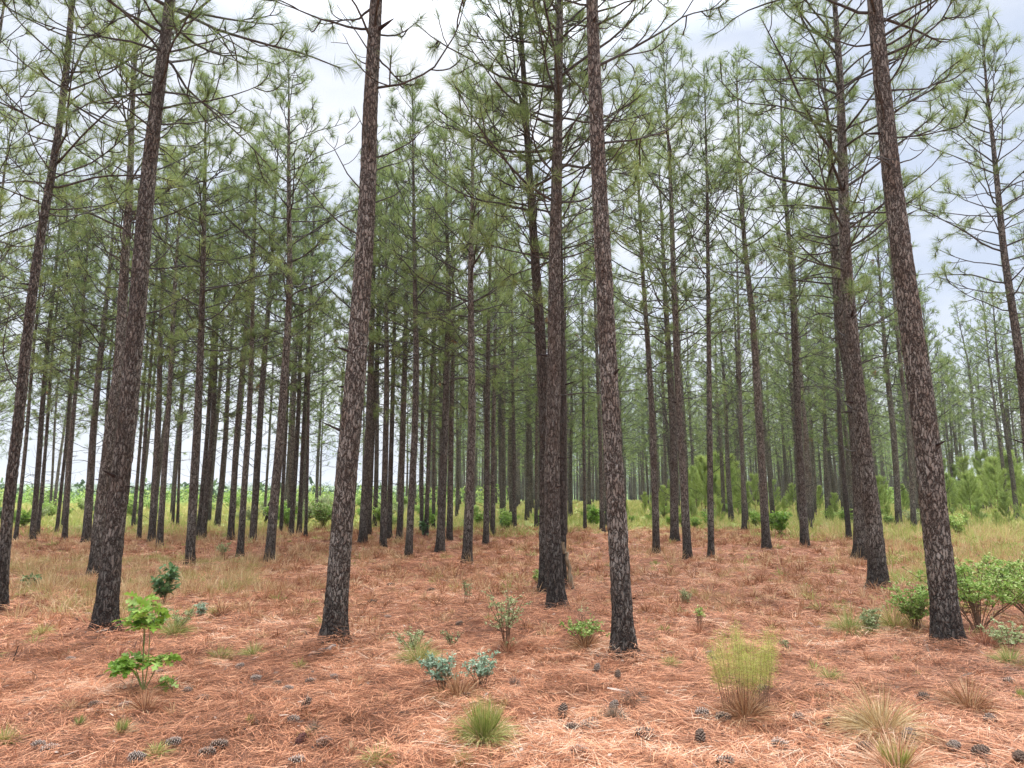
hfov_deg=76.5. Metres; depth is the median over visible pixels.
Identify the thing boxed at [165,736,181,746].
pine cone
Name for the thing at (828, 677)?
grass clump
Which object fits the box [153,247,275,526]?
pine tree
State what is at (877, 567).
pine tree
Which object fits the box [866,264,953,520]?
pine tree
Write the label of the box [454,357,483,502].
pine tree
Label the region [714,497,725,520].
young pine
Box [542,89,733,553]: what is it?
pine tree
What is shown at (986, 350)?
pine tree
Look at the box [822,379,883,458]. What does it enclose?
pine tree
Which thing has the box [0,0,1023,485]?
sky
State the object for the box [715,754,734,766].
pine cone
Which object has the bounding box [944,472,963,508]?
young pine
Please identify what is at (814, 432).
pine tree
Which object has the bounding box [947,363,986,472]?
pine tree
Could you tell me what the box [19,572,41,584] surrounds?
shrub
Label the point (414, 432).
pine tree
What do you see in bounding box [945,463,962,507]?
young pine
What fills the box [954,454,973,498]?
young pine
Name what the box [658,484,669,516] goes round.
young pine
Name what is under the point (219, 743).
pine cone
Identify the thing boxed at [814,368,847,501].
pine tree
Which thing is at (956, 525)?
shrub
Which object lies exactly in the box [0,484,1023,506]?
field thicket
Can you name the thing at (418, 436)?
pine tree
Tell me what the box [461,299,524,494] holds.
pine tree
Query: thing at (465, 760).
grass clump
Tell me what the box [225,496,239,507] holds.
bush
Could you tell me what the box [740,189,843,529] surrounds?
pine tree
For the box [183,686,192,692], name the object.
pine cone
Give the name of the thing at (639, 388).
pine tree
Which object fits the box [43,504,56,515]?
bush
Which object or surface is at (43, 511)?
bush
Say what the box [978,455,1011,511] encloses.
young pine
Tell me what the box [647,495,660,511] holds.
young pine
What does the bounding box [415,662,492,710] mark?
grass clump
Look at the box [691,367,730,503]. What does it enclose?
pine tree
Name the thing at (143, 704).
grass clump
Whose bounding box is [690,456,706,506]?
young pine
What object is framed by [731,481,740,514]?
young pine
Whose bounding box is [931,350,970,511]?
pine tree
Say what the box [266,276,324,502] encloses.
pine tree
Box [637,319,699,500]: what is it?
pine tree
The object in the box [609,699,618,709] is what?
pine cone
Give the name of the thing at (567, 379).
pine tree
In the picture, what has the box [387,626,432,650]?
shrub
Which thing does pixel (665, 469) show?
pine tree
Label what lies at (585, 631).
shrub
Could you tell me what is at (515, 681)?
grass clump
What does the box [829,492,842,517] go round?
young pine
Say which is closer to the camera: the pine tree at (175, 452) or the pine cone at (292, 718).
the pine cone at (292, 718)
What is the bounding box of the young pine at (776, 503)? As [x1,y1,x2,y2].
[767,479,781,511]
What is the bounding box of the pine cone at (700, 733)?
[695,728,705,744]
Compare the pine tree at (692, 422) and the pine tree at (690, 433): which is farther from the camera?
the pine tree at (692, 422)
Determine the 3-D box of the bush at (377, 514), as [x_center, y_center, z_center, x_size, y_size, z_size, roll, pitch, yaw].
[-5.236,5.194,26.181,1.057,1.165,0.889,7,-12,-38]
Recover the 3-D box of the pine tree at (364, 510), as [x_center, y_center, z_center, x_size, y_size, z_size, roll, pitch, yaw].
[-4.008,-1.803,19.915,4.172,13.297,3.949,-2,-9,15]
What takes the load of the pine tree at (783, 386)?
on the ground at (494, 631)
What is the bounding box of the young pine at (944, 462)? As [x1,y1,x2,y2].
[943,457,950,484]
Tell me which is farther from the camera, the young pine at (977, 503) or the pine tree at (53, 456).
the pine tree at (53, 456)
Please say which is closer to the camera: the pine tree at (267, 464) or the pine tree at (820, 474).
the pine tree at (267, 464)
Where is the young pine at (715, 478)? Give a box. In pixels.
[701,464,725,508]
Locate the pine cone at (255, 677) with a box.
[250,674,261,681]
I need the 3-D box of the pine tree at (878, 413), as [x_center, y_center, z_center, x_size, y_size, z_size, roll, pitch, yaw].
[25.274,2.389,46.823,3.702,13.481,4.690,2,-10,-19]
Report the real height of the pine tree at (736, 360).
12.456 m
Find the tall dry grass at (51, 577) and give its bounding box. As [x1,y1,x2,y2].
[0,518,1023,626]
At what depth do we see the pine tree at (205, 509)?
20.64 m
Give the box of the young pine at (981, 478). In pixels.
[971,461,1002,507]
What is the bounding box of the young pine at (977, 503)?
[971,498,985,520]
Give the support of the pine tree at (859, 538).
on the ground at (494, 631)
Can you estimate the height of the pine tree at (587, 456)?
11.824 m
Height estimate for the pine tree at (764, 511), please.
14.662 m
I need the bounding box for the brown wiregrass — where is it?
[0,523,1023,757]
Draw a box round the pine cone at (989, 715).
[983,712,997,723]
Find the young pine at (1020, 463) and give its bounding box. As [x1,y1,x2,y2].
[1012,454,1023,496]
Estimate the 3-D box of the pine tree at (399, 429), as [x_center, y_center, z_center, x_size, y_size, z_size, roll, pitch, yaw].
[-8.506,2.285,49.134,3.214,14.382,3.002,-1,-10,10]
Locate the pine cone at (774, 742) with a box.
[771,736,788,748]
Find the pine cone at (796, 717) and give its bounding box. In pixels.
[791,712,804,721]
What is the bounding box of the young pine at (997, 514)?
[990,509,1002,524]
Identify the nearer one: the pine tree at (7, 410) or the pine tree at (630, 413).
the pine tree at (7, 410)
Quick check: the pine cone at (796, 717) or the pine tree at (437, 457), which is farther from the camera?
the pine tree at (437, 457)
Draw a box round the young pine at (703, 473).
[692,454,718,508]
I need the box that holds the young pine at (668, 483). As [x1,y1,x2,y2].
[667,479,678,505]
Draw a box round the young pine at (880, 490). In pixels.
[875,475,892,512]
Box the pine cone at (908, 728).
[900,727,916,741]
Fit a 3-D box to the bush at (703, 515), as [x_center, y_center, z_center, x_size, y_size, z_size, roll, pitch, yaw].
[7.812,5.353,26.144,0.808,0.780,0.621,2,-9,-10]
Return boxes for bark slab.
[308,644,335,656]
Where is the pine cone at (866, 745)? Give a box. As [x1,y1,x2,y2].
[856,740,872,753]
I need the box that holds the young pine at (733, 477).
[719,460,740,502]
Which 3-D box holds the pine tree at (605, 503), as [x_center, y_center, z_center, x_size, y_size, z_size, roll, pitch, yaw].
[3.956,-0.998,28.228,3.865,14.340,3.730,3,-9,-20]
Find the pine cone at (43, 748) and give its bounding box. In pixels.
[40,743,59,753]
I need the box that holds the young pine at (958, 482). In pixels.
[952,479,971,509]
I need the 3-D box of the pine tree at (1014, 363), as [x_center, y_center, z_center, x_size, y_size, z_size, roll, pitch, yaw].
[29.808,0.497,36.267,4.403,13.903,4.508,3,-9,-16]
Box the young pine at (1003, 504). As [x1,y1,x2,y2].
[996,490,1016,521]
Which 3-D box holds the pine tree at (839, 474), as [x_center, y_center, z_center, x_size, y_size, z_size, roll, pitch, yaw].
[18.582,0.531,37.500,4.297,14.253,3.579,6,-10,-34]
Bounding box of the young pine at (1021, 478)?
[1012,475,1023,519]
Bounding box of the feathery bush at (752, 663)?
[704,615,786,712]
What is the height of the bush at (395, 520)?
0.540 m
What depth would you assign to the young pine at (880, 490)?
30.47 m
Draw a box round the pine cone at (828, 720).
[823,716,834,725]
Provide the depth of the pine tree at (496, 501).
58.22 m
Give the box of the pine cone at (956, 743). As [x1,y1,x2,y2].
[946,740,961,752]
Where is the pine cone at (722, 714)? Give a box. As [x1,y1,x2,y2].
[715,711,731,721]
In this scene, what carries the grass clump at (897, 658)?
on the ground at (494, 631)
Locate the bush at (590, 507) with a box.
[586,504,595,511]
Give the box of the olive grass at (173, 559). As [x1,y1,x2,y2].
[9,551,276,620]
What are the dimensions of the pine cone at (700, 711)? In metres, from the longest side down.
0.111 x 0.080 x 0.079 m
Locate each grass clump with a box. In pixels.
[0,720,26,747]
[25,622,56,635]
[68,713,91,728]
[101,714,139,737]
[107,645,130,658]
[116,690,176,718]
[144,738,181,765]
[154,609,200,637]
[204,605,222,616]
[205,642,237,663]
[232,640,269,657]
[237,714,262,727]
[289,658,309,669]
[303,718,327,735]
[353,740,399,767]
[384,631,449,667]
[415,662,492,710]
[440,691,528,754]
[447,748,474,766]
[488,632,527,657]
[507,676,523,686]
[560,627,608,656]
[600,702,632,721]
[612,682,656,706]
[660,654,684,667]
[685,619,713,637]
[702,679,792,734]
[806,668,964,755]
[812,663,848,682]
[813,602,892,639]
[821,715,960,767]
[871,600,928,630]
[882,650,908,664]
[916,669,1022,723]
[964,622,1022,652]
[982,642,1023,667]
[1010,687,1023,699]
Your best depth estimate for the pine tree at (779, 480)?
63.81 m
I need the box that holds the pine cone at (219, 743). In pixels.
[210,738,227,749]
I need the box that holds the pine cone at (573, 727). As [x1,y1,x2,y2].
[565,721,579,731]
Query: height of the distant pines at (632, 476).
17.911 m
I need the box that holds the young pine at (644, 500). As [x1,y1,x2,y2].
[641,492,648,510]
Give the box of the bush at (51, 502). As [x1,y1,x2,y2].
[42,499,62,515]
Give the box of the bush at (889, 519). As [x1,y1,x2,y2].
[881,512,894,523]
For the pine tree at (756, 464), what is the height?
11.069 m
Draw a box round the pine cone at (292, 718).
[287,714,299,722]
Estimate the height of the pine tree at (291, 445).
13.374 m
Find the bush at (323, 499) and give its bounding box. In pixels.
[318,493,329,507]
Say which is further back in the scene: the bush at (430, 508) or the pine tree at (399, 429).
the pine tree at (399, 429)
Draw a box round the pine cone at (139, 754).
[127,750,146,763]
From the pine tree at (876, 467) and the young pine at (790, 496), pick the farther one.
the pine tree at (876, 467)
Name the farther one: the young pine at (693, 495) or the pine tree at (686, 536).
the young pine at (693, 495)
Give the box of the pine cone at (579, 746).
[569,744,588,756]
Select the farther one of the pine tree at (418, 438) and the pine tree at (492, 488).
the pine tree at (418, 438)
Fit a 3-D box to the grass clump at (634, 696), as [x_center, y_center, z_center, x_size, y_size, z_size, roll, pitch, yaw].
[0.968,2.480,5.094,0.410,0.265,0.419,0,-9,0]
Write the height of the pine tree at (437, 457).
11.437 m
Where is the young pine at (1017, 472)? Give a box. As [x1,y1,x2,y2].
[1006,468,1023,518]
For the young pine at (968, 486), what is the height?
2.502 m
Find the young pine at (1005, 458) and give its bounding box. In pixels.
[995,449,1023,510]
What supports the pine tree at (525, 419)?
on the ground at (494, 631)
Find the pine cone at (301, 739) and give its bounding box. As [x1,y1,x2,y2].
[295,732,306,744]
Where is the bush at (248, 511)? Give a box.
[236,504,264,520]
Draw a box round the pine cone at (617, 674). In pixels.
[615,669,620,678]
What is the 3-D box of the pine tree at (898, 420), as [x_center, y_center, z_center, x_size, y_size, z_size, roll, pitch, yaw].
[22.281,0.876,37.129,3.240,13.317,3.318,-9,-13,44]
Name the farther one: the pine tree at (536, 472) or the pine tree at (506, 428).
the pine tree at (506, 428)
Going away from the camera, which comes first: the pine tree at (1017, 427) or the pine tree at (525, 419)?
the pine tree at (525, 419)
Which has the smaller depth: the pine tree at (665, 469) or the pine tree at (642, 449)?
the pine tree at (665, 469)
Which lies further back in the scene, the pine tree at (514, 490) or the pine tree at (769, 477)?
the pine tree at (769, 477)
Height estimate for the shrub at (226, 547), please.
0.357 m
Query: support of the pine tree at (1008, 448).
on the ground at (494, 631)
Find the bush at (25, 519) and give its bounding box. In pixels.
[13,507,31,527]
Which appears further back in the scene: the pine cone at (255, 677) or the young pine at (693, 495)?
the young pine at (693, 495)
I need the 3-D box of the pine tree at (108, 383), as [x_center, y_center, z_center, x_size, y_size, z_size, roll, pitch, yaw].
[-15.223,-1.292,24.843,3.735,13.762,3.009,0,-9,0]
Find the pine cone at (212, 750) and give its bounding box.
[197,746,215,758]
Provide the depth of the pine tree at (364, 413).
48.59 m
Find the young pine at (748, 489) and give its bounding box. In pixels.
[746,481,754,508]
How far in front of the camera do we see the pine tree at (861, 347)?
32.95 m
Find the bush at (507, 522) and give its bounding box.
[500,514,519,527]
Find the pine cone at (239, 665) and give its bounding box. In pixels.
[235,662,244,669]
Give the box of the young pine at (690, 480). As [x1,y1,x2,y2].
[688,468,696,504]
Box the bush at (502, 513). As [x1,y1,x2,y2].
[497,504,511,520]
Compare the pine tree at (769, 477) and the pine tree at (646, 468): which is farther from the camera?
the pine tree at (646, 468)
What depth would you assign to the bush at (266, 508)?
28.59 m
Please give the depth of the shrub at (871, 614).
7.30 m
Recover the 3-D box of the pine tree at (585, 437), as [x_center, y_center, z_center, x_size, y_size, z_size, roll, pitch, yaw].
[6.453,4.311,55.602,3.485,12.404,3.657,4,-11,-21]
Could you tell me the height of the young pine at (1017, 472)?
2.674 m
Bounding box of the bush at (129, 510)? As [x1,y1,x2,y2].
[127,500,145,516]
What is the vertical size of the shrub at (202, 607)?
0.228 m
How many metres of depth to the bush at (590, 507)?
36.63 m
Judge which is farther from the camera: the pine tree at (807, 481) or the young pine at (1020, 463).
the young pine at (1020, 463)
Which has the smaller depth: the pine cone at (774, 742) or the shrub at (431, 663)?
the pine cone at (774, 742)
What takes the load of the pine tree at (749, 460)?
on the ground at (494, 631)
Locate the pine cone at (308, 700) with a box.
[299,697,311,709]
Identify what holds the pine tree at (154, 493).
on the ground at (494, 631)
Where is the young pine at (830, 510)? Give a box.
[826,505,833,520]
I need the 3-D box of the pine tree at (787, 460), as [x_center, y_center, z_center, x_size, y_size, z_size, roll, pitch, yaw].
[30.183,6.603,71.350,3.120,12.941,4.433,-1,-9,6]
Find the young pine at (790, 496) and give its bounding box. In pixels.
[785,482,796,511]
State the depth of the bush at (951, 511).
37.18 m
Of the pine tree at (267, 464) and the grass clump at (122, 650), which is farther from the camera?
the pine tree at (267, 464)
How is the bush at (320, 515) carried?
on the ground at (494, 631)
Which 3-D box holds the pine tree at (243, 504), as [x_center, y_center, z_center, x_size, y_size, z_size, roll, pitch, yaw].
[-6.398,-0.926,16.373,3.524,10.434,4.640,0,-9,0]
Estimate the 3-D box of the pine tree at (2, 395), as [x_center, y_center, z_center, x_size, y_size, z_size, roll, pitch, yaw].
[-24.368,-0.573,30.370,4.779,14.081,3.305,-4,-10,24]
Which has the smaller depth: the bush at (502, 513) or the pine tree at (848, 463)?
the bush at (502, 513)
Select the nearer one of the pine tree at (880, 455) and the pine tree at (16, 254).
the pine tree at (16, 254)
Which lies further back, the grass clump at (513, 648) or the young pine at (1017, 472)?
the young pine at (1017, 472)
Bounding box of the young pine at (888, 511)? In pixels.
[881,504,894,517]
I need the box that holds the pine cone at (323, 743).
[316,736,332,746]
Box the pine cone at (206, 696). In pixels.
[196,693,208,700]
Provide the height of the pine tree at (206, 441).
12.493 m
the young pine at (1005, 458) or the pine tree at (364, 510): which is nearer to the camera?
the pine tree at (364, 510)
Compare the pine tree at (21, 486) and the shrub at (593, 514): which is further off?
the shrub at (593, 514)
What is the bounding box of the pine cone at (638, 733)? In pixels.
[634,726,654,739]
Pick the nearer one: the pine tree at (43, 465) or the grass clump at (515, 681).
the grass clump at (515, 681)
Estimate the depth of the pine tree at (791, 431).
49.93 m
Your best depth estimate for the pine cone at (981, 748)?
3.83 m
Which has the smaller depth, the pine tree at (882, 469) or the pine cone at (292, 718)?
the pine cone at (292, 718)
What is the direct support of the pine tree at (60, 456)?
on the ground at (494, 631)
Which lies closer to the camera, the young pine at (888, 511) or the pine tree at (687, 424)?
the young pine at (888, 511)
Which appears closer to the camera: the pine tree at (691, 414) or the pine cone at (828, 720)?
the pine cone at (828, 720)
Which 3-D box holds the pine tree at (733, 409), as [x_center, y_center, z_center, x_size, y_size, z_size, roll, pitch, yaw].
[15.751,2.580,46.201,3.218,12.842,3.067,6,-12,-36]
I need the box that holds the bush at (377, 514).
[372,504,380,525]
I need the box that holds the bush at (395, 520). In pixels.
[392,515,396,524]
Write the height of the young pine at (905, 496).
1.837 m
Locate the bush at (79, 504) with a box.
[71,498,84,510]
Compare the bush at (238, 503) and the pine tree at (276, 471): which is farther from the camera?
the bush at (238, 503)
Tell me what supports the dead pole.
on the ground at (494, 631)
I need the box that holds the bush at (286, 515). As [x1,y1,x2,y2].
[278,501,304,526]
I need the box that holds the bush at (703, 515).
[698,509,714,525]
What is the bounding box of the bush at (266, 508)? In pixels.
[261,502,286,520]
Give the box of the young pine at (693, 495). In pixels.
[688,464,703,508]
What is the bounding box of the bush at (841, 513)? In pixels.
[834,508,852,520]
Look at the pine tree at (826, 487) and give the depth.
32.02 m
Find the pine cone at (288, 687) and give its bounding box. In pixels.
[282,685,293,691]
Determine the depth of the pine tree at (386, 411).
18.65 m
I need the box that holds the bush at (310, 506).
[296,497,322,519]
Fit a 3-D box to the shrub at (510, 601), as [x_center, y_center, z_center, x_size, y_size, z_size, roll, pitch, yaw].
[-0.061,2.368,6.562,0.438,0.638,0.442,3,-10,-20]
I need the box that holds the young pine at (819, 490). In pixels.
[816,485,824,510]
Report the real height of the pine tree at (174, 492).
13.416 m
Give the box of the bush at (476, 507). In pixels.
[474,505,482,513]
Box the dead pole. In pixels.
[561,542,574,588]
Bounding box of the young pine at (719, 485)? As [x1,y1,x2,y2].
[713,471,736,509]
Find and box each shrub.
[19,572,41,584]
[149,562,180,603]
[159,605,195,629]
[194,601,208,615]
[214,542,230,553]
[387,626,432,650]
[416,649,458,691]
[418,520,431,534]
[440,630,463,647]
[458,580,473,601]
[458,649,500,689]
[482,586,530,641]
[532,569,538,583]
[559,613,609,643]
[576,606,588,622]
[587,507,599,523]
[679,588,692,603]
[693,604,705,626]
[757,508,792,534]
[779,639,790,656]
[858,605,884,634]
[881,578,929,629]
[902,555,1023,632]
[949,513,967,533]
[966,552,1023,613]
[972,557,1021,590]
[977,617,1023,649]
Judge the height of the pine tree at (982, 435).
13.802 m
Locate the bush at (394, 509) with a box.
[378,503,397,516]
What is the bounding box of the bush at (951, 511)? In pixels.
[948,506,956,513]
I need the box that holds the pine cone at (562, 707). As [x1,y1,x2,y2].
[558,703,567,718]
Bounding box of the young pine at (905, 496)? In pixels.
[900,484,909,511]
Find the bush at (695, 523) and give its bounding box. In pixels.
[690,517,702,528]
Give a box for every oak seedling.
[104,591,182,691]
[153,675,178,691]
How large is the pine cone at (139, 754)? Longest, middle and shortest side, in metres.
0.102 x 0.074 x 0.072 m
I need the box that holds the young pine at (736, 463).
[723,452,745,498]
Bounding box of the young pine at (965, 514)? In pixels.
[962,511,969,526]
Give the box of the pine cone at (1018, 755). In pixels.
[1011,749,1023,763]
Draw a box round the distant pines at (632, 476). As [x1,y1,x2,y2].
[416,390,1023,501]
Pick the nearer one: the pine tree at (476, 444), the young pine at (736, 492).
the young pine at (736, 492)
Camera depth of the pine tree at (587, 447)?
52.57 m
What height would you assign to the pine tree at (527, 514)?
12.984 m
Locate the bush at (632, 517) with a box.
[628,514,637,521]
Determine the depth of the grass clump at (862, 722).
4.20 m
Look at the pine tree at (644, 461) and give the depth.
46.19 m
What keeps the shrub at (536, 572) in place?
on the ground at (494, 631)
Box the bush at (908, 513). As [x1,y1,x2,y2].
[902,508,919,520]
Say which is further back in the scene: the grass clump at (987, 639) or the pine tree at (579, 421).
the pine tree at (579, 421)
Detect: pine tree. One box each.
[0,0,129,424]
[0,0,212,612]
[0,0,247,576]
[0,106,104,429]
[0,143,115,539]
[0,169,116,539]
[0,172,111,535]
[0,233,41,489]
[0,280,19,450]
[0,319,33,460]
[0,373,32,485]
[0,375,14,446]
[3,146,151,538]
[4,295,92,504]
[9,0,348,632]
[11,289,86,504]
[15,200,117,531]
[30,251,115,527]
[32,156,181,541]
[43,324,90,506]
[53,185,165,476]
[68,304,146,499]
[75,151,225,538]
[82,236,182,526]
[87,138,227,541]
[94,57,298,565]
[100,111,244,546]
[100,387,151,454]
[132,279,182,517]
[138,239,208,509]
[142,212,235,525]
[144,218,238,526]
[146,176,291,539]
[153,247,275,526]
[155,297,209,512]
[157,143,330,556]
[158,172,298,536]
[175,243,254,522]
[193,129,310,539]
[197,29,384,561]
[206,112,345,540]
[207,291,274,512]
[231,180,349,531]
[231,270,318,516]
[233,222,366,523]
[235,0,502,647]
[241,144,349,536]
[242,162,343,535]
[257,200,348,533]
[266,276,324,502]
[288,289,332,509]
[299,294,345,506]
[300,159,461,547]
[301,374,338,494]
[302,121,443,544]
[310,333,366,487]
[316,154,426,535]
[327,390,380,468]
[331,140,445,538]
[335,153,478,539]
[337,64,519,557]
[338,370,366,459]
[348,209,412,525]
[359,364,383,473]
[374,196,484,530]
[378,64,549,563]
[378,100,513,552]
[381,161,494,536]
[381,326,411,505]
[394,376,425,502]
[396,363,432,504]
[398,233,467,527]
[398,373,437,497]
[406,0,681,610]
[406,365,438,497]
[406,379,464,506]
[407,298,479,509]
[407,379,455,474]
[409,161,511,540]
[411,0,660,592]
[418,0,693,588]
[419,338,462,498]
[420,398,438,502]
[422,140,569,544]
[425,357,442,472]
[426,423,465,476]
[437,280,530,522]
[437,284,481,518]
[437,344,483,511]
[440,185,547,535]
[454,355,466,502]
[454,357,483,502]
[454,372,475,501]
[454,403,483,472]
[456,226,581,528]
[459,397,483,504]
[460,326,517,502]
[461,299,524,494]
[462,387,525,507]
[464,360,490,492]
[465,274,530,521]
[466,235,535,511]
[476,403,506,502]
[477,232,589,525]
[477,277,535,512]
[478,393,506,505]
[490,346,522,450]
[496,274,576,520]
[497,306,538,513]
[497,339,538,481]
[505,339,534,505]
[505,381,525,504]
[505,404,534,491]
[514,0,738,658]
[514,184,600,534]
[516,350,534,507]
[517,341,539,509]
[521,313,597,466]
[523,274,581,464]
[525,202,635,528]
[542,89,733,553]
[566,202,641,531]
[566,319,590,482]
[566,328,601,515]
[567,211,643,525]
[567,284,638,488]
[567,320,602,505]
[567,358,595,485]
[567,367,602,495]
[571,295,656,451]
[574,389,598,502]
[575,374,597,504]
[577,400,602,480]
[580,375,598,502]
[586,318,647,498]
[588,363,644,470]
[589,305,634,459]
[592,360,647,470]
[596,394,643,443]
[605,25,777,559]
[608,48,810,557]
[613,141,750,541]
[623,352,662,504]
[623,373,658,501]
[623,382,662,502]
[623,396,635,499]
[629,340,668,504]
[629,392,647,501]
[631,401,650,491]
[634,313,694,509]
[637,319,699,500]
[641,260,722,499]
[641,369,706,470]
[656,376,667,488]
[658,387,693,506]
[659,301,711,500]
[666,371,704,467]
[668,43,823,549]
[683,297,770,521]
[683,320,750,513]
[686,378,700,461]
[686,392,715,462]
[688,206,788,529]
[688,378,719,454]
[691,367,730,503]
[692,357,750,504]
[692,370,747,494]
[694,383,722,455]
[700,0,992,648]
[703,16,860,547]
[703,240,779,524]
[707,0,988,588]
[712,335,753,510]
[712,352,756,504]
[720,293,804,512]
[723,377,756,479]
[724,378,751,466]
[732,374,777,505]
[735,351,786,472]
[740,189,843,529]
[742,322,788,505]
[742,383,756,500]
[743,29,928,559]
[744,384,785,463]
[745,353,793,508]
[752,378,791,501]
[757,253,828,518]
[761,244,835,521]
[763,391,787,496]
[765,335,808,505]
[767,307,819,511]
[769,306,841,514]
[770,346,827,469]
[771,398,795,499]
[774,169,902,539]
[775,388,794,500]
[781,265,872,518]
[787,373,822,472]
[789,357,848,507]
[800,273,880,518]
[800,279,847,509]
[800,334,832,508]
[803,382,835,502]
[805,237,896,505]
[805,335,848,511]
[808,259,895,481]
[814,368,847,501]
[815,380,850,491]
[816,371,881,485]
[821,363,848,498]
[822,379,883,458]
[847,339,892,466]
[854,190,962,526]
[855,202,960,526]
[860,344,896,494]
[861,344,897,474]
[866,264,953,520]
[866,379,889,463]
[870,291,918,510]
[870,411,891,483]
[872,374,948,467]
[874,339,913,508]
[875,353,907,468]
[875,421,892,483]
[878,374,907,489]
[880,399,913,482]
[893,283,972,492]
[893,286,968,506]
[897,0,1023,455]
[929,328,955,473]
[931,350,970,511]
[934,352,972,480]
[934,352,976,479]
[936,301,1002,509]
[940,376,972,504]
[947,274,1022,520]
[947,276,1022,513]
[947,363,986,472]
[950,334,999,507]
[952,355,992,461]
[962,327,1020,507]
[964,390,1003,458]
[979,217,1023,414]
[982,352,1023,509]
[989,283,1023,429]
[1000,380,1023,465]
[1002,299,1023,410]
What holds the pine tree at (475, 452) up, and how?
on the ground at (494, 631)
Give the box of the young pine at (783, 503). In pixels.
[779,496,788,512]
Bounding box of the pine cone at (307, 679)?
[305,677,315,683]
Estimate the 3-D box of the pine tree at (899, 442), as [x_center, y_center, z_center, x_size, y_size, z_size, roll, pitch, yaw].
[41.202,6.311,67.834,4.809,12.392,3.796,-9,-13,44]
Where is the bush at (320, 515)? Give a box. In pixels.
[310,501,332,527]
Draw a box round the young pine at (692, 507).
[689,499,697,519]
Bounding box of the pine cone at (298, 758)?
[288,754,305,765]
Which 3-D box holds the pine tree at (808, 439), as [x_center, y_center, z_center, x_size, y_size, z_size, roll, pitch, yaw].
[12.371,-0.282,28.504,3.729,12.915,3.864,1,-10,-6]
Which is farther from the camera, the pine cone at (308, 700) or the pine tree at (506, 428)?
the pine tree at (506, 428)
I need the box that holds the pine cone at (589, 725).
[580,717,598,729]
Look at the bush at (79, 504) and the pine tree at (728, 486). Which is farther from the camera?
the bush at (79, 504)
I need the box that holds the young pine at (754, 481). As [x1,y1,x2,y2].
[748,473,759,509]
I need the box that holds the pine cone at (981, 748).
[970,744,990,759]
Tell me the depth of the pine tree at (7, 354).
33.90 m
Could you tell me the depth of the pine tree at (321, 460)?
58.69 m
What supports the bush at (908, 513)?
on the ground at (494, 631)
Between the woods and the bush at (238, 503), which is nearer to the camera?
the bush at (238, 503)
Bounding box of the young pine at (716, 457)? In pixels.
[713,450,725,500]
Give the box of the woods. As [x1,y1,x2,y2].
[0,477,974,502]
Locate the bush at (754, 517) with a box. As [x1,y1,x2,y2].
[748,509,760,526]
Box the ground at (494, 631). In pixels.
[0,479,1023,767]
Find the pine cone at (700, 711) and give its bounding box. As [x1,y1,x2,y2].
[694,707,709,717]
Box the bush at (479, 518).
[473,509,489,523]
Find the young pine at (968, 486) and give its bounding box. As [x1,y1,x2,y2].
[955,470,987,516]
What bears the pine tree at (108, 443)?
on the ground at (494, 631)
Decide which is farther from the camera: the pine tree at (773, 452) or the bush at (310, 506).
the pine tree at (773, 452)
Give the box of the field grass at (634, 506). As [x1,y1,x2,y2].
[0,498,1023,541]
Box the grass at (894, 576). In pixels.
[884,521,1023,615]
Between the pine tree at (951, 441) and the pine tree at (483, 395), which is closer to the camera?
the pine tree at (483, 395)
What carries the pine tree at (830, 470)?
on the ground at (494, 631)
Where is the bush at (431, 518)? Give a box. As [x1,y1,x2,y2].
[416,512,436,524]
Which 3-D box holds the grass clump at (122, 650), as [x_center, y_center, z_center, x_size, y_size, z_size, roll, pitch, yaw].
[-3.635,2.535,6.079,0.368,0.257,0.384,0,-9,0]
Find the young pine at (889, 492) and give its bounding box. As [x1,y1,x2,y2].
[877,476,891,507]
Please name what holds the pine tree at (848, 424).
on the ground at (494, 631)
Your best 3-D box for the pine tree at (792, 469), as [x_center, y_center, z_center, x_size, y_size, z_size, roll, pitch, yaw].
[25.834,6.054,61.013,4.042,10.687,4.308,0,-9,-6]
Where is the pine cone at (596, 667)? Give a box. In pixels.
[594,663,599,671]
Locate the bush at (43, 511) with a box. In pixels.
[41,506,50,516]
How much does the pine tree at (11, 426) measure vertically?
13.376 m
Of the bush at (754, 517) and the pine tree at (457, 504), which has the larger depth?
the pine tree at (457, 504)
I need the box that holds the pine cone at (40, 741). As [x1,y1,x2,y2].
[31,739,47,749]
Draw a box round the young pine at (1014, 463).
[996,455,1020,501]
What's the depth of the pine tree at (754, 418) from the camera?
50.09 m
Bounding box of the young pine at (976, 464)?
[966,449,998,509]
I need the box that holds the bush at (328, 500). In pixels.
[315,496,332,520]
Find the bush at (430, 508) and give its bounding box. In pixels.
[424,504,437,516]
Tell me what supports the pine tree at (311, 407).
on the ground at (494, 631)
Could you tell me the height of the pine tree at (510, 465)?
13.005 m
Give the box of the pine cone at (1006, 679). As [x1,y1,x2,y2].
[1002,677,1015,683]
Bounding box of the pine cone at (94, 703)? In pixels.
[88,700,103,707]
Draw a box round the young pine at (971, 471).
[963,468,983,505]
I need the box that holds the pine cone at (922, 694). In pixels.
[915,691,929,701]
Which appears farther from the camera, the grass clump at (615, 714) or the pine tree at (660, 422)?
the pine tree at (660, 422)
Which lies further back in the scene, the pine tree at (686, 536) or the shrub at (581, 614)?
the pine tree at (686, 536)

